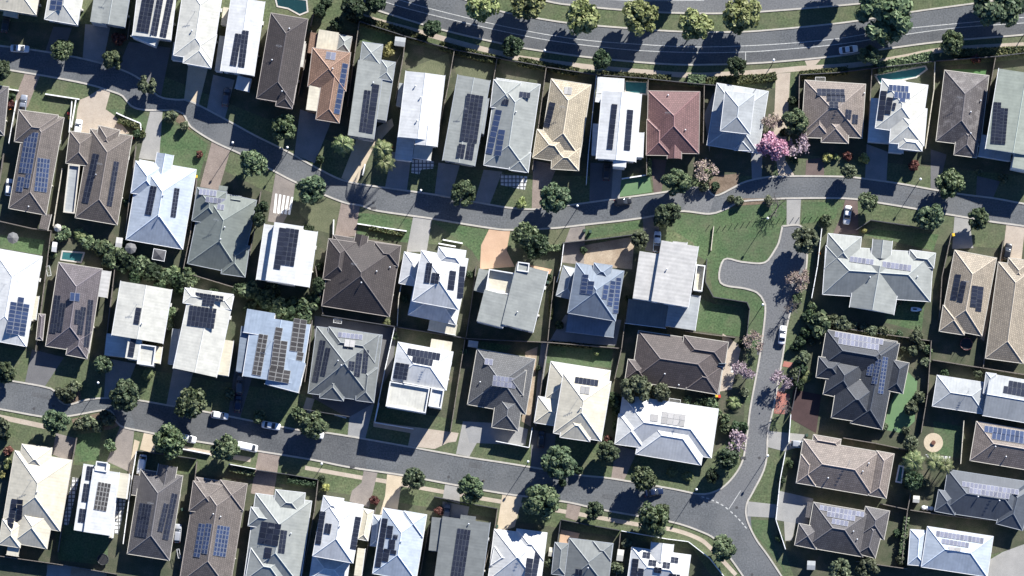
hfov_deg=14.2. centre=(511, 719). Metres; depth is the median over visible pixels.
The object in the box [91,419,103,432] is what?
shrub
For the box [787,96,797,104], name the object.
shrub
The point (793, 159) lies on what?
shrub
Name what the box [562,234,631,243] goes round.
fence
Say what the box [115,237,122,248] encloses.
garden shed
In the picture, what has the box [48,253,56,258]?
shrub
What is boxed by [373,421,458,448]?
driveway
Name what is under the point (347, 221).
driveway
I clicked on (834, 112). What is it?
house
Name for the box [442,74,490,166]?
house
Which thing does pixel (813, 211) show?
lawn
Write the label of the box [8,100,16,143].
fence
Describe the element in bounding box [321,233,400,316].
house
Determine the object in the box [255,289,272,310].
shrub
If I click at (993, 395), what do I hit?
house
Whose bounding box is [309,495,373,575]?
house
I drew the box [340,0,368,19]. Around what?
dense tree
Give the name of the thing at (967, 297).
house
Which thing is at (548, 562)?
shrub
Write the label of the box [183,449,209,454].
garden wall
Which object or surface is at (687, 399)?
shrub
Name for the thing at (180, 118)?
garden bed
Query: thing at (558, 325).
shrub
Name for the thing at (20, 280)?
house
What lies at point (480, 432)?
driveway
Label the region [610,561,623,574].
shrub
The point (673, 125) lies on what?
house
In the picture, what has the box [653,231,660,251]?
parked car
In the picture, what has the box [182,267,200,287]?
shrub
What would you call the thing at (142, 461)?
parked van
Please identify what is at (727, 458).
dense tree
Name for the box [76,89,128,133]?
driveway
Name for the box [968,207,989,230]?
street tree
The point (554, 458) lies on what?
street tree
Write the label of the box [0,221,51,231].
fence
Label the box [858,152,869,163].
shrub
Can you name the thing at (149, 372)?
shrub
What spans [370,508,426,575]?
house
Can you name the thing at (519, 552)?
house
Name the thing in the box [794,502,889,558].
house
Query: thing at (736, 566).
kerb
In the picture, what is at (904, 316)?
lawn
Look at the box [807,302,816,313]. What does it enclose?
shrub
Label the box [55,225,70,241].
shrub
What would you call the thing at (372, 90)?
house
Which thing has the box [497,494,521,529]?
driveway
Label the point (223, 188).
garden shed
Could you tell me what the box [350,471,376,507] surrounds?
driveway
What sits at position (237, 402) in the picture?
parked car
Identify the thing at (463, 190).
street tree
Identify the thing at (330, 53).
house
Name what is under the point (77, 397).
garden bed
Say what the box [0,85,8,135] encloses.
house
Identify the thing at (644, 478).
street tree
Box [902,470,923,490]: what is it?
dense tree
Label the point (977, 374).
shrub
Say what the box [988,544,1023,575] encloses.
driveway
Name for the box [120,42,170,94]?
driveway
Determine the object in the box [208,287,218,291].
shrub
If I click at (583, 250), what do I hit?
shrub
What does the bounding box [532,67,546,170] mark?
fence
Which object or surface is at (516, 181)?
stepping pavers
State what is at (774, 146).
blossom tree
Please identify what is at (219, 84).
driveway
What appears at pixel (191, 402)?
street tree
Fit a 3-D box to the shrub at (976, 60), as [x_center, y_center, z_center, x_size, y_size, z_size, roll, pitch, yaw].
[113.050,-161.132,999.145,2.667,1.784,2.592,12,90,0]
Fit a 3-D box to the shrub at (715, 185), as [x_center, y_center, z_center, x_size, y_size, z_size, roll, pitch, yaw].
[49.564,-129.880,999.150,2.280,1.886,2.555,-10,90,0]
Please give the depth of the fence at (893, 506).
998.20 m
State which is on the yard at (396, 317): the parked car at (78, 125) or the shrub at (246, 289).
the shrub at (246, 289)
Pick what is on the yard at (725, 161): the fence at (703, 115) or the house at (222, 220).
the fence at (703, 115)
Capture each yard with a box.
[0,21,774,175]
[0,109,745,458]
[0,459,710,575]
[47,564,106,575]
[312,316,396,417]
[522,347,537,426]
[584,237,633,268]
[773,235,1023,575]
[795,59,1023,174]
[980,249,1003,340]
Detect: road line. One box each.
[386,2,1019,52]
[401,0,1023,46]
[626,0,703,0]
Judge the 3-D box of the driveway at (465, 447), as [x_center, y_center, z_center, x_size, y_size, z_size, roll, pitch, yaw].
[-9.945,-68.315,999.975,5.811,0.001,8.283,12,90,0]
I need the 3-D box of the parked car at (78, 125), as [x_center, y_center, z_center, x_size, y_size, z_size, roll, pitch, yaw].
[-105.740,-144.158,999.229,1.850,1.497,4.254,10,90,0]
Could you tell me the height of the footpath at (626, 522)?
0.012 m
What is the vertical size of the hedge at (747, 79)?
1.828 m
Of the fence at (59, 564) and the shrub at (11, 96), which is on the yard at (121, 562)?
the fence at (59, 564)
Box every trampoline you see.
[97,554,108,564]
[960,338,972,349]
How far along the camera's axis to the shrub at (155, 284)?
998.09 m
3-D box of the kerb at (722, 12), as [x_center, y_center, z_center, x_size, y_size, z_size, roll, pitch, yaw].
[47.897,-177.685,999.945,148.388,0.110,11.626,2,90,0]
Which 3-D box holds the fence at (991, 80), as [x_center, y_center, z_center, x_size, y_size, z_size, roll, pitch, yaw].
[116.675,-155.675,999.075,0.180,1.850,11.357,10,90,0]
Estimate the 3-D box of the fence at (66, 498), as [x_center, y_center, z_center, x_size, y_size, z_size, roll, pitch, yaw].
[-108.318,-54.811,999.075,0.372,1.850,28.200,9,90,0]
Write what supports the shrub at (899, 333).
on the yard at (945, 347)
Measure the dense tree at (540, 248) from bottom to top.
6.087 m
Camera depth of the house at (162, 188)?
996.57 m
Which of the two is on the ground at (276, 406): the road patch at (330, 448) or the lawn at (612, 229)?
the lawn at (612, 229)
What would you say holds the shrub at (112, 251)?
on the yard at (396, 317)
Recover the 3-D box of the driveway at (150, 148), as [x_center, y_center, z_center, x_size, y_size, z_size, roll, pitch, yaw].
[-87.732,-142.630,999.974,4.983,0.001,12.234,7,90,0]
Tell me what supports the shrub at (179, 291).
on the yard at (396, 317)
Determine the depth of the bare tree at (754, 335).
997.48 m
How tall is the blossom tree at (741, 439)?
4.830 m
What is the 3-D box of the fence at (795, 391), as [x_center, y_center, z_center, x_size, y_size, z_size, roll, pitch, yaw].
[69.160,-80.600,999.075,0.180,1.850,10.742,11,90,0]
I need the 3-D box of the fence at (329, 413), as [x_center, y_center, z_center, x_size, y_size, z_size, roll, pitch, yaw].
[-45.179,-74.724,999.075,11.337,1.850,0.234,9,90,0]
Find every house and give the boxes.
[0,0,41,18]
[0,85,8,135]
[0,249,42,346]
[0,444,72,556]
[8,109,64,229]
[36,262,111,358]
[44,0,83,26]
[63,125,132,224]
[74,461,130,537]
[90,0,129,28]
[104,280,172,367]
[125,153,196,249]
[127,463,182,560]
[131,0,175,47]
[168,287,233,377]
[171,0,222,68]
[180,477,247,575]
[187,187,256,277]
[215,0,264,91]
[236,309,310,393]
[244,489,311,575]
[256,13,307,109]
[256,222,317,287]
[306,29,352,123]
[308,326,382,402]
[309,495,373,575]
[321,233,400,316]
[348,41,395,141]
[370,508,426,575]
[386,339,452,414]
[395,71,444,161]
[398,246,467,335]
[429,515,490,575]
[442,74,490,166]
[467,349,535,431]
[474,262,548,333]
[483,78,540,172]
[488,528,546,575]
[532,78,590,170]
[534,361,611,441]
[551,538,613,575]
[556,262,623,337]
[591,77,643,169]
[614,397,718,464]
[625,240,705,330]
[625,330,728,394]
[627,541,690,575]
[646,90,699,158]
[707,83,768,153]
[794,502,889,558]
[796,434,894,498]
[801,80,865,143]
[816,329,908,429]
[822,233,935,314]
[867,78,927,153]
[907,526,993,575]
[932,372,1023,422]
[934,470,1023,530]
[935,70,988,157]
[939,250,996,335]
[969,421,1023,469]
[977,68,1023,172]
[985,257,1023,363]
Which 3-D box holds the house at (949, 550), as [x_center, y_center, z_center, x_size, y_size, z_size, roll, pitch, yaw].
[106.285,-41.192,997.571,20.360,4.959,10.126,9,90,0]
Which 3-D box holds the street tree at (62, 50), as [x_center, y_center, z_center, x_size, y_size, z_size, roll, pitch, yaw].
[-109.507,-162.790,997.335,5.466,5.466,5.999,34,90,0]
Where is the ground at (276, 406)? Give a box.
[0,0,1023,575]
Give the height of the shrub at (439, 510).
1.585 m
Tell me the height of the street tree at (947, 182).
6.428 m
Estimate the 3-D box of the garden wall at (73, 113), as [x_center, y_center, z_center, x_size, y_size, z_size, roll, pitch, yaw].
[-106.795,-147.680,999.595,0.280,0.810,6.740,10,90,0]
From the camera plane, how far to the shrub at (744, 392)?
998.53 m
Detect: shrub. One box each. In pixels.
[0,417,10,437]
[0,432,10,439]
[0,470,5,478]
[3,445,13,455]
[3,457,11,469]
[7,100,14,108]
[8,92,15,99]
[46,246,54,254]
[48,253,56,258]
[54,387,63,399]
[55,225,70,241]
[62,385,75,399]
[62,398,71,403]
[68,380,82,392]
[73,418,82,429]
[78,234,94,250]
[81,414,95,427]
[81,427,89,431]
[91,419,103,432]
[92,239,112,256]
[99,410,108,419]
[101,253,115,268]
[102,413,115,426]
[104,245,123,264]
[104,438,116,451]
[111,32,125,45]
[115,262,127,273]
[117,246,131,261]
[118,253,134,270]
[122,197,131,206]
[122,237,129,246]
[128,271,142,283]
[130,255,147,275]
[132,129,139,137]
[140,259,151,276]
[141,367,154,380]
[142,262,162,281]
[153,280,165,287]
[158,268,171,284]
[164,110,178,122]
[165,265,178,275]
[166,316,173,330]
[168,272,184,288]
[168,307,175,316]
[174,286,184,294]
[180,121,188,130]
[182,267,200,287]
[196,150,202,158]
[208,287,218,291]
[224,388,234,400]
[231,282,243,295]
[237,280,258,298]
[243,300,256,311]
[250,287,261,300]
[253,409,266,423]
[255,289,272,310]
[264,282,280,297]
[268,296,288,317]
[282,314,294,321]
[284,296,303,315]
[291,407,305,420]
[296,306,307,318]
[296,310,311,322]
[300,297,317,311]
[306,291,320,304]
[316,155,323,163]
[316,262,323,271]
[317,475,325,482]
[321,483,329,490]
[369,495,379,505]
[382,41,395,57]
[391,331,398,339]
[434,506,443,514]
[460,348,466,355]
[466,271,473,277]
[516,196,525,208]
[543,557,552,568]
[547,274,551,280]
[554,321,563,328]
[558,479,566,486]
[574,465,583,474]
[580,246,587,254]
[604,435,611,442]
[608,392,621,408]
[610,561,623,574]
[612,405,620,416]
[612,420,616,432]
[621,538,632,548]
[625,295,632,302]
[654,217,667,227]
[683,395,691,403]
[698,182,708,191]
[699,395,706,405]
[705,396,718,407]
[711,181,719,191]
[719,423,730,434]
[721,414,729,423]
[726,195,734,202]
[730,420,740,430]
[734,196,743,205]
[738,339,746,349]
[739,422,748,431]
[740,386,748,397]
[764,194,772,204]
[775,535,784,542]
[777,476,785,483]
[779,127,786,136]
[786,460,793,468]
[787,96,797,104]
[789,155,797,164]
[789,343,798,351]
[789,367,801,379]
[791,292,802,303]
[793,336,806,347]
[793,378,803,391]
[795,350,810,364]
[796,362,807,373]
[799,327,811,338]
[801,310,811,321]
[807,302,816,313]
[807,337,815,346]
[819,214,831,226]
[821,152,832,162]
[828,314,837,325]
[833,153,838,160]
[833,315,851,331]
[843,151,852,161]
[849,321,857,331]
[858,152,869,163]
[858,323,867,334]
[864,325,877,336]
[878,326,888,337]
[878,422,887,431]
[889,329,894,336]
[892,529,900,537]
[895,329,902,339]
[895,555,906,565]
[902,427,909,434]
[904,399,918,415]
[907,345,917,356]
[908,160,918,170]
[908,329,923,342]
[912,391,925,402]
[915,340,925,350]
[919,357,930,366]
[922,344,932,355]
[922,478,930,485]
[940,369,948,375]
[971,54,980,62]
[972,369,982,378]
[998,174,1007,183]
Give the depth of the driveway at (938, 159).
999.98 m
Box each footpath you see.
[0,415,43,428]
[182,446,250,461]
[305,466,736,575]
[363,14,1023,77]
[805,59,820,66]
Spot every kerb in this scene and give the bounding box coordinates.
[0,45,1023,209]
[0,408,743,575]
[10,69,1023,230]
[12,380,695,494]
[378,10,1023,65]
[465,0,992,32]
[545,0,859,13]
[696,250,774,494]
[745,224,807,575]
[774,226,782,250]
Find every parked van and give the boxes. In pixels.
[137,454,146,473]
[238,441,257,452]
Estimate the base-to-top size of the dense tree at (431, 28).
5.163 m
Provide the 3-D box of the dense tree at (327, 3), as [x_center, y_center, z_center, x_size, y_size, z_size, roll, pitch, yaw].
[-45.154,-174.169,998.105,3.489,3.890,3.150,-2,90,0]
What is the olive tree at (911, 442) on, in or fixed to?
on the ground at (276, 406)
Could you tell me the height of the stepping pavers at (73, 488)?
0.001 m
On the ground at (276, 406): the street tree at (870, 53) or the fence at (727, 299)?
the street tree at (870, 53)
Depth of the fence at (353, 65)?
998.22 m
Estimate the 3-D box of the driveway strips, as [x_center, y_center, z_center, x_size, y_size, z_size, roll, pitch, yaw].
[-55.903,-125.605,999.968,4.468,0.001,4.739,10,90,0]
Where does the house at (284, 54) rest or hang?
on the ground at (276, 406)
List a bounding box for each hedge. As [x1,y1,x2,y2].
[117,117,145,137]
[230,467,255,476]
[287,477,315,486]
[303,224,313,230]
[345,15,427,44]
[369,226,404,236]
[439,41,501,64]
[517,57,579,77]
[534,244,560,252]
[549,290,554,320]
[551,340,592,348]
[601,70,646,81]
[647,158,651,175]
[648,74,671,82]
[687,74,705,86]
[706,72,776,84]
[799,65,848,78]
[876,51,934,73]
[898,517,909,554]
[954,45,1023,58]
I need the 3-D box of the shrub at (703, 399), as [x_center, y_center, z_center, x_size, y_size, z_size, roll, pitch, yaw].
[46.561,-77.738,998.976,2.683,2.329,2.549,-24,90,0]
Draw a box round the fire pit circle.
[924,433,942,451]
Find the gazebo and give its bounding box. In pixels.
[152,249,165,260]
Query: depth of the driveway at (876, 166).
999.97 m
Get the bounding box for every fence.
[0,153,4,181]
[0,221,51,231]
[0,556,117,574]
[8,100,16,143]
[35,232,51,351]
[53,168,62,226]
[57,438,77,551]
[69,101,72,130]
[106,266,115,334]
[123,451,136,543]
[125,145,136,234]
[137,450,196,459]
[179,461,197,570]
[183,177,197,268]
[194,275,232,286]
[246,228,254,274]
[257,470,317,479]
[298,30,311,95]
[302,480,318,573]
[304,320,312,381]
[304,409,349,416]
[322,315,464,338]
[347,22,359,106]
[359,21,545,67]
[362,507,375,574]
[374,328,394,421]
[374,403,413,429]
[395,37,405,100]
[397,249,407,326]
[420,525,429,574]
[434,496,496,508]
[439,50,454,128]
[450,340,464,431]
[466,266,476,337]
[466,338,618,348]
[484,509,497,568]
[496,427,532,447]
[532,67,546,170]
[536,343,547,424]
[547,67,647,79]
[547,276,554,341]
[556,244,563,282]
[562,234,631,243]
[563,520,619,530]
[586,75,596,184]
[614,319,625,379]
[621,530,723,575]
[646,79,648,175]
[649,78,715,85]
[685,331,735,337]
[703,85,704,143]
[705,259,749,336]
[775,451,785,548]
[791,367,800,410]
[798,75,799,111]
[800,68,870,75]
[811,228,821,298]
[833,326,929,341]
[842,438,906,450]
[856,220,933,230]
[856,561,907,568]
[867,68,872,138]
[872,61,933,69]
[880,503,907,509]
[902,494,910,557]
[910,510,989,520]
[920,340,931,432]
[924,61,935,149]
[931,359,1023,374]
[936,53,1023,61]
[938,232,951,319]
[960,421,963,463]
[982,240,1003,367]
[986,57,995,103]
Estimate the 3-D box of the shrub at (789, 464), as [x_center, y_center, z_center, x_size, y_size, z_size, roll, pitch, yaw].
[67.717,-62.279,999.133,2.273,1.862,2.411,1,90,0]
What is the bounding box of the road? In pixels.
[363,0,1023,51]
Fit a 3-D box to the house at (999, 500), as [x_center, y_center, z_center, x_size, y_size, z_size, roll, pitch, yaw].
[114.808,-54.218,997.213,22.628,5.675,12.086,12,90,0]
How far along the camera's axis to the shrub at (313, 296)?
997.78 m
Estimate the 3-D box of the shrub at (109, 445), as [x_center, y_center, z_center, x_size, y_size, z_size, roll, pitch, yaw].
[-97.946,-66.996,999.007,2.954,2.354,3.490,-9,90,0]
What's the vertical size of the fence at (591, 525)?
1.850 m
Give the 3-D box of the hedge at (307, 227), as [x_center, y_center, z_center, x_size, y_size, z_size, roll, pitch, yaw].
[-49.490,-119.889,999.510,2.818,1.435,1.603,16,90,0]
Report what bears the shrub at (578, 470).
on the ground at (276, 406)
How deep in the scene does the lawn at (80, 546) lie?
1000.00 m
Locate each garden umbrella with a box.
[7,232,18,243]
[54,224,61,231]
[125,242,136,253]
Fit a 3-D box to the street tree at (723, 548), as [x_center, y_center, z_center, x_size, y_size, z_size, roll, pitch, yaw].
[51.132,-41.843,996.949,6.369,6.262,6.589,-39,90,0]
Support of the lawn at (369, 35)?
on the yard at (725, 161)
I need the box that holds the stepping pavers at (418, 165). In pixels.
[411,158,433,173]
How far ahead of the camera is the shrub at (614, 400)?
997.69 m
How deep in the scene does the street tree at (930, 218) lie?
994.89 m
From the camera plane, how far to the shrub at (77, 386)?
998.02 m
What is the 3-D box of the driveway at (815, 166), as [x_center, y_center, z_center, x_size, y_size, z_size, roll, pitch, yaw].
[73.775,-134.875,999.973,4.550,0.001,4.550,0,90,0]
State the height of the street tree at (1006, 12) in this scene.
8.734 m
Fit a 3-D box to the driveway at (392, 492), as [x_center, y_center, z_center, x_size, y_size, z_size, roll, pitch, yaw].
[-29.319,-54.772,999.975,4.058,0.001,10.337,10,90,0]
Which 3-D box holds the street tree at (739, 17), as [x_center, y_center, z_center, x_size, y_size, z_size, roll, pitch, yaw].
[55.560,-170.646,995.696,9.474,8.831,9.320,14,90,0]
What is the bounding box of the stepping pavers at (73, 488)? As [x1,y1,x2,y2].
[63,477,78,524]
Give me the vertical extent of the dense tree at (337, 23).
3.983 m
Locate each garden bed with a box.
[61,390,80,403]
[72,413,118,429]
[176,114,189,129]
[708,173,738,193]
[737,198,766,205]
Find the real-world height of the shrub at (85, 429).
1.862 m
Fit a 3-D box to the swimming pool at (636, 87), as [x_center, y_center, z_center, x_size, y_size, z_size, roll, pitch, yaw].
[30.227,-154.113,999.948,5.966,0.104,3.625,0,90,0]
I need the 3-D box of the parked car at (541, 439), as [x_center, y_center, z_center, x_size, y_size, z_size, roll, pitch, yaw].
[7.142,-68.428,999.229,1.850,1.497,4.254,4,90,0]
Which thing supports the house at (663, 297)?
on the ground at (276, 406)
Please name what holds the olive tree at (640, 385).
on the ground at (276, 406)
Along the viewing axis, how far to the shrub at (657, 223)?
998.18 m
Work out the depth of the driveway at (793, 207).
999.97 m
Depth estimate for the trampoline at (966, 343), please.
999.20 m
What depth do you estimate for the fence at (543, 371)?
998.20 m
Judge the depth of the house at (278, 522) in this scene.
996.43 m
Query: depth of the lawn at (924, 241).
1000.00 m
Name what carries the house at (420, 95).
on the ground at (276, 406)
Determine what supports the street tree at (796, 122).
on the ground at (276, 406)
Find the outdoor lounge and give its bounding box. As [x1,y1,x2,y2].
[921,505,933,510]
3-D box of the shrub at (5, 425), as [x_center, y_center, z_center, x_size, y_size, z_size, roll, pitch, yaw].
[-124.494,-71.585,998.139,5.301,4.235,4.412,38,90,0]
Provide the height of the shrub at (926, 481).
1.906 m
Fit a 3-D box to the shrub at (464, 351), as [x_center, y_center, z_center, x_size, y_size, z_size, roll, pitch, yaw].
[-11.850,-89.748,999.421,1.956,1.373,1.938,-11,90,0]
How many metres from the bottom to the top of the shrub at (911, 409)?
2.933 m
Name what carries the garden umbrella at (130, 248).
on the yard at (396, 317)
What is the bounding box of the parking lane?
[381,3,1023,63]
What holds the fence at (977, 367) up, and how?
on the yard at (945, 347)
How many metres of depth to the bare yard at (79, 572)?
999.98 m
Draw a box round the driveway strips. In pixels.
[273,194,292,214]
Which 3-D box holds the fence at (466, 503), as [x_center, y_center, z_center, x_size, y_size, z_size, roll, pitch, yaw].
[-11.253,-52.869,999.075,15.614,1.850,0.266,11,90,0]
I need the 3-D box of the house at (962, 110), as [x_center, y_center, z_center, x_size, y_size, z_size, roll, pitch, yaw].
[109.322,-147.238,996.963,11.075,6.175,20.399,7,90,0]
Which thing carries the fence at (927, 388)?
on the yard at (945, 347)
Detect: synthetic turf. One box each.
[620,176,651,196]
[885,372,916,432]
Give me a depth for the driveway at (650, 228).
999.97 m
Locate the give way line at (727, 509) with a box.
[701,496,745,527]
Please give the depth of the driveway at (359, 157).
999.97 m
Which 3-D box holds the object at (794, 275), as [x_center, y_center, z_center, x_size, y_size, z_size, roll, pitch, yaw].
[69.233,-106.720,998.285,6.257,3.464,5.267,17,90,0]
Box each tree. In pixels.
[0,60,10,80]
[0,361,16,383]
[41,409,70,435]
[50,39,73,61]
[93,355,113,374]
[102,50,122,69]
[109,378,140,412]
[137,75,156,93]
[152,422,187,459]
[174,386,207,418]
[210,433,240,461]
[240,149,267,176]
[252,212,265,227]
[254,201,268,213]
[271,114,295,140]
[295,175,325,205]
[298,410,328,439]
[311,277,324,292]
[313,3,326,16]
[319,0,332,7]
[329,17,343,31]
[331,135,354,156]
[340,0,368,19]
[366,0,386,13]
[370,139,392,160]
[374,152,395,173]
[401,467,425,489]
[423,20,441,37]
[451,179,475,206]
[456,474,483,504]
[465,0,500,22]
[501,35,524,56]
[510,0,545,19]
[511,221,539,248]
[522,234,548,258]
[522,484,560,521]
[539,182,570,213]
[541,445,577,479]
[565,0,599,35]
[585,501,603,520]
[592,48,611,70]
[596,441,619,462]
[620,374,652,403]
[622,0,658,36]
[630,231,648,249]
[630,466,657,491]
[637,501,669,537]
[651,383,670,401]
[655,203,680,226]
[657,504,669,513]
[660,168,691,196]
[677,7,714,40]
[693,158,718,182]
[705,468,719,483]
[711,534,736,561]
[717,447,739,470]
[722,0,761,34]
[726,427,748,455]
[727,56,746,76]
[731,360,746,374]
[738,367,756,378]
[742,330,763,352]
[755,131,789,160]
[760,112,783,129]
[767,192,785,218]
[769,368,792,391]
[774,397,790,414]
[781,107,808,135]
[781,298,801,314]
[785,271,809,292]
[788,133,809,157]
[791,226,819,253]
[794,268,809,282]
[805,309,830,338]
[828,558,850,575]
[840,163,857,178]
[853,0,912,46]
[855,557,879,575]
[857,44,880,64]
[858,192,877,211]
[900,449,924,472]
[902,435,918,451]
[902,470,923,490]
[914,203,944,229]
[924,451,943,472]
[935,168,965,198]
[938,457,954,474]
[939,29,964,54]
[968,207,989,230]
[972,0,1023,27]
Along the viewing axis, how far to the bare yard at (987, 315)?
999.97 m
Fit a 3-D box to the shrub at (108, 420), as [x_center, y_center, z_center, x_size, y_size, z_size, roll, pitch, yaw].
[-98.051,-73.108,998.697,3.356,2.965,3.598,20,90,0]
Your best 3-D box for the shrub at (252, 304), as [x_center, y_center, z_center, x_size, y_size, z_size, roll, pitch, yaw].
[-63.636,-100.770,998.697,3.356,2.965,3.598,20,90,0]
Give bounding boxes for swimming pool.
[60,250,84,262]
[275,0,307,15]
[624,80,647,94]
[874,65,927,83]
[895,465,903,482]
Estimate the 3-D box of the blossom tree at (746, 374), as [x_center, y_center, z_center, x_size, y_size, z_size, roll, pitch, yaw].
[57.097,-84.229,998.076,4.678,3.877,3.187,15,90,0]
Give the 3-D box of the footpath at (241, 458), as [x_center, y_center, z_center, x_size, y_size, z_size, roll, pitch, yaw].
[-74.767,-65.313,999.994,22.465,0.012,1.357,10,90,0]
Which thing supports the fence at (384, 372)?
on the yard at (348, 407)
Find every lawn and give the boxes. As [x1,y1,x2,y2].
[0,235,44,254]
[3,71,23,87]
[55,524,108,564]
[75,432,100,462]
[107,109,147,129]
[160,121,207,180]
[299,190,340,233]
[358,213,411,241]
[360,27,394,44]
[407,54,451,78]
[433,221,487,260]
[453,58,495,79]
[478,341,510,351]
[539,341,612,367]
[544,228,569,244]
[586,220,641,238]
[667,202,786,348]
[696,299,745,336]
[751,520,785,571]
[801,202,841,223]
[864,229,937,249]
[885,300,924,330]
[933,421,962,458]
[952,69,986,74]
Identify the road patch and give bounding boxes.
[31,392,49,399]
[43,67,87,82]
[131,401,366,468]
[468,462,482,468]
[602,493,620,500]
[613,205,632,211]
[682,188,713,212]
[906,193,922,200]
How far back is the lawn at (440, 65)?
1000.00 m
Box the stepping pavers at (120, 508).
[114,499,125,533]
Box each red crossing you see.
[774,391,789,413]
[783,361,792,367]
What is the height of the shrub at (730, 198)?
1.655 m
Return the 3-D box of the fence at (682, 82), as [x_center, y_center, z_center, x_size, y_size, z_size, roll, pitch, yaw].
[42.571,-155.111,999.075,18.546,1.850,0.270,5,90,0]
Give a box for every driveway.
[16,74,39,113]
[25,349,63,385]
[46,27,71,51]
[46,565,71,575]
[52,433,75,459]
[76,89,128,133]
[83,24,109,62]
[104,359,135,396]
[107,427,133,470]
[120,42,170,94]
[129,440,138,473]
[139,111,162,159]
[140,433,155,452]
[167,368,192,405]
[184,65,207,105]
[200,142,229,189]
[207,75,234,117]
[229,368,251,417]
[251,452,279,494]
[268,173,294,222]
[295,109,329,162]
[303,397,313,412]
[335,203,359,236]
[342,119,393,182]
[348,403,373,437]
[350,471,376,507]
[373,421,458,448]
[380,474,402,513]
[385,152,409,189]
[406,217,431,251]
[435,163,459,195]
[442,501,468,517]
[443,484,459,503]
[456,421,476,455]
[464,421,527,444]
[475,170,501,203]
[480,229,514,268]
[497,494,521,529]
[515,262,551,273]
[531,429,555,467]
[532,160,554,207]
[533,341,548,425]
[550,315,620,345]
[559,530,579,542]
[562,226,584,263]
[565,503,580,520]
[589,163,612,200]
[611,169,621,197]
[611,445,635,479]
[643,216,658,252]
[652,159,666,192]
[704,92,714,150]
[720,334,740,390]
[747,502,776,517]
[751,153,761,179]
[768,431,805,450]
[774,73,793,174]
[776,491,812,524]
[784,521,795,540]
[787,199,800,224]
[791,389,820,432]
[805,158,823,174]
[833,199,858,234]
[865,144,887,180]
[931,150,945,188]
[952,216,972,248]
[976,176,999,196]
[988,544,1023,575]
[1003,225,1023,258]
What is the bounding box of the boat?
[910,307,921,311]
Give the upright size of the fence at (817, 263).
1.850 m
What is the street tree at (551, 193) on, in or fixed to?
on the ground at (276, 406)
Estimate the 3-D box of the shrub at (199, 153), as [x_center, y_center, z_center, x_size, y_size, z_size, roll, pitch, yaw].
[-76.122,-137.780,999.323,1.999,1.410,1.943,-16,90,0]
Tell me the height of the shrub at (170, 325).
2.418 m
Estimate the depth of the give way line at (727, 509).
999.98 m
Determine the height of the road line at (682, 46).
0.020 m
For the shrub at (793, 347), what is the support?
on the ground at (276, 406)
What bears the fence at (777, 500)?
on the yard at (945, 347)
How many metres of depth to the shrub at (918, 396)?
998.34 m
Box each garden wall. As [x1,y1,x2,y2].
[45,93,79,99]
[71,100,76,127]
[116,112,141,129]
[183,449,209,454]
[357,223,406,231]
[622,175,645,178]
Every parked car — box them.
[1,16,9,32]
[5,179,12,195]
[10,45,28,52]
[19,95,27,109]
[74,119,82,131]
[173,524,181,542]
[182,433,196,443]
[211,411,228,419]
[222,88,230,106]
[234,395,241,412]
[235,376,243,394]
[261,421,280,430]
[443,503,450,516]
[537,430,544,447]
[602,163,609,180]
[614,197,631,205]
[644,487,662,496]
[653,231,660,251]
[778,325,786,344]
[790,440,802,447]
[839,45,857,54]
[843,205,851,224]
[1002,243,1011,260]
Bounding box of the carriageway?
[548,0,858,12]
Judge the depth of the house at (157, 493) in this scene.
996.74 m
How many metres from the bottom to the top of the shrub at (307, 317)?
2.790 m
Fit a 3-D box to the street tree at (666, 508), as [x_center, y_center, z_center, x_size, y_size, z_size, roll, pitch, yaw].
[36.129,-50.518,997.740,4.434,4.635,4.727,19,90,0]
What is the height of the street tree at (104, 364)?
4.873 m
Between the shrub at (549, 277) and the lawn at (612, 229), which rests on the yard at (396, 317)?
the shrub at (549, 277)
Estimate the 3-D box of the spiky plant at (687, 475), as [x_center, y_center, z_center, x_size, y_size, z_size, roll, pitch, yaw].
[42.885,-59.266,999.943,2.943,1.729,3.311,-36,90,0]
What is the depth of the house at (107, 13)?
993.58 m
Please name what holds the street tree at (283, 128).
on the ground at (276, 406)
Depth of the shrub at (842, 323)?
997.44 m
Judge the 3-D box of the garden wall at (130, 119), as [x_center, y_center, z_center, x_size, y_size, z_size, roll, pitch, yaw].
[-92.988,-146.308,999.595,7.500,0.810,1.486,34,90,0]
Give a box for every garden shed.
[51,242,57,252]
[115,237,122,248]
[218,185,227,192]
[394,36,405,47]
[468,340,477,347]
[548,547,553,556]
[616,549,623,560]
[807,561,815,569]
[912,495,919,502]
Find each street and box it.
[0,47,1023,228]
[0,382,779,575]
[698,226,805,510]
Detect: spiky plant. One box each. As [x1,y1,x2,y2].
[73,228,88,240]
[383,319,390,327]
[630,463,638,469]
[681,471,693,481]
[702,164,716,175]
[726,395,741,410]
[800,370,812,383]
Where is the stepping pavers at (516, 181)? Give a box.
[499,174,527,189]
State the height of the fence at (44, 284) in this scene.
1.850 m
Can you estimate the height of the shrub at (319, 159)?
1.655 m
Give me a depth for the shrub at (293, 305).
997.20 m

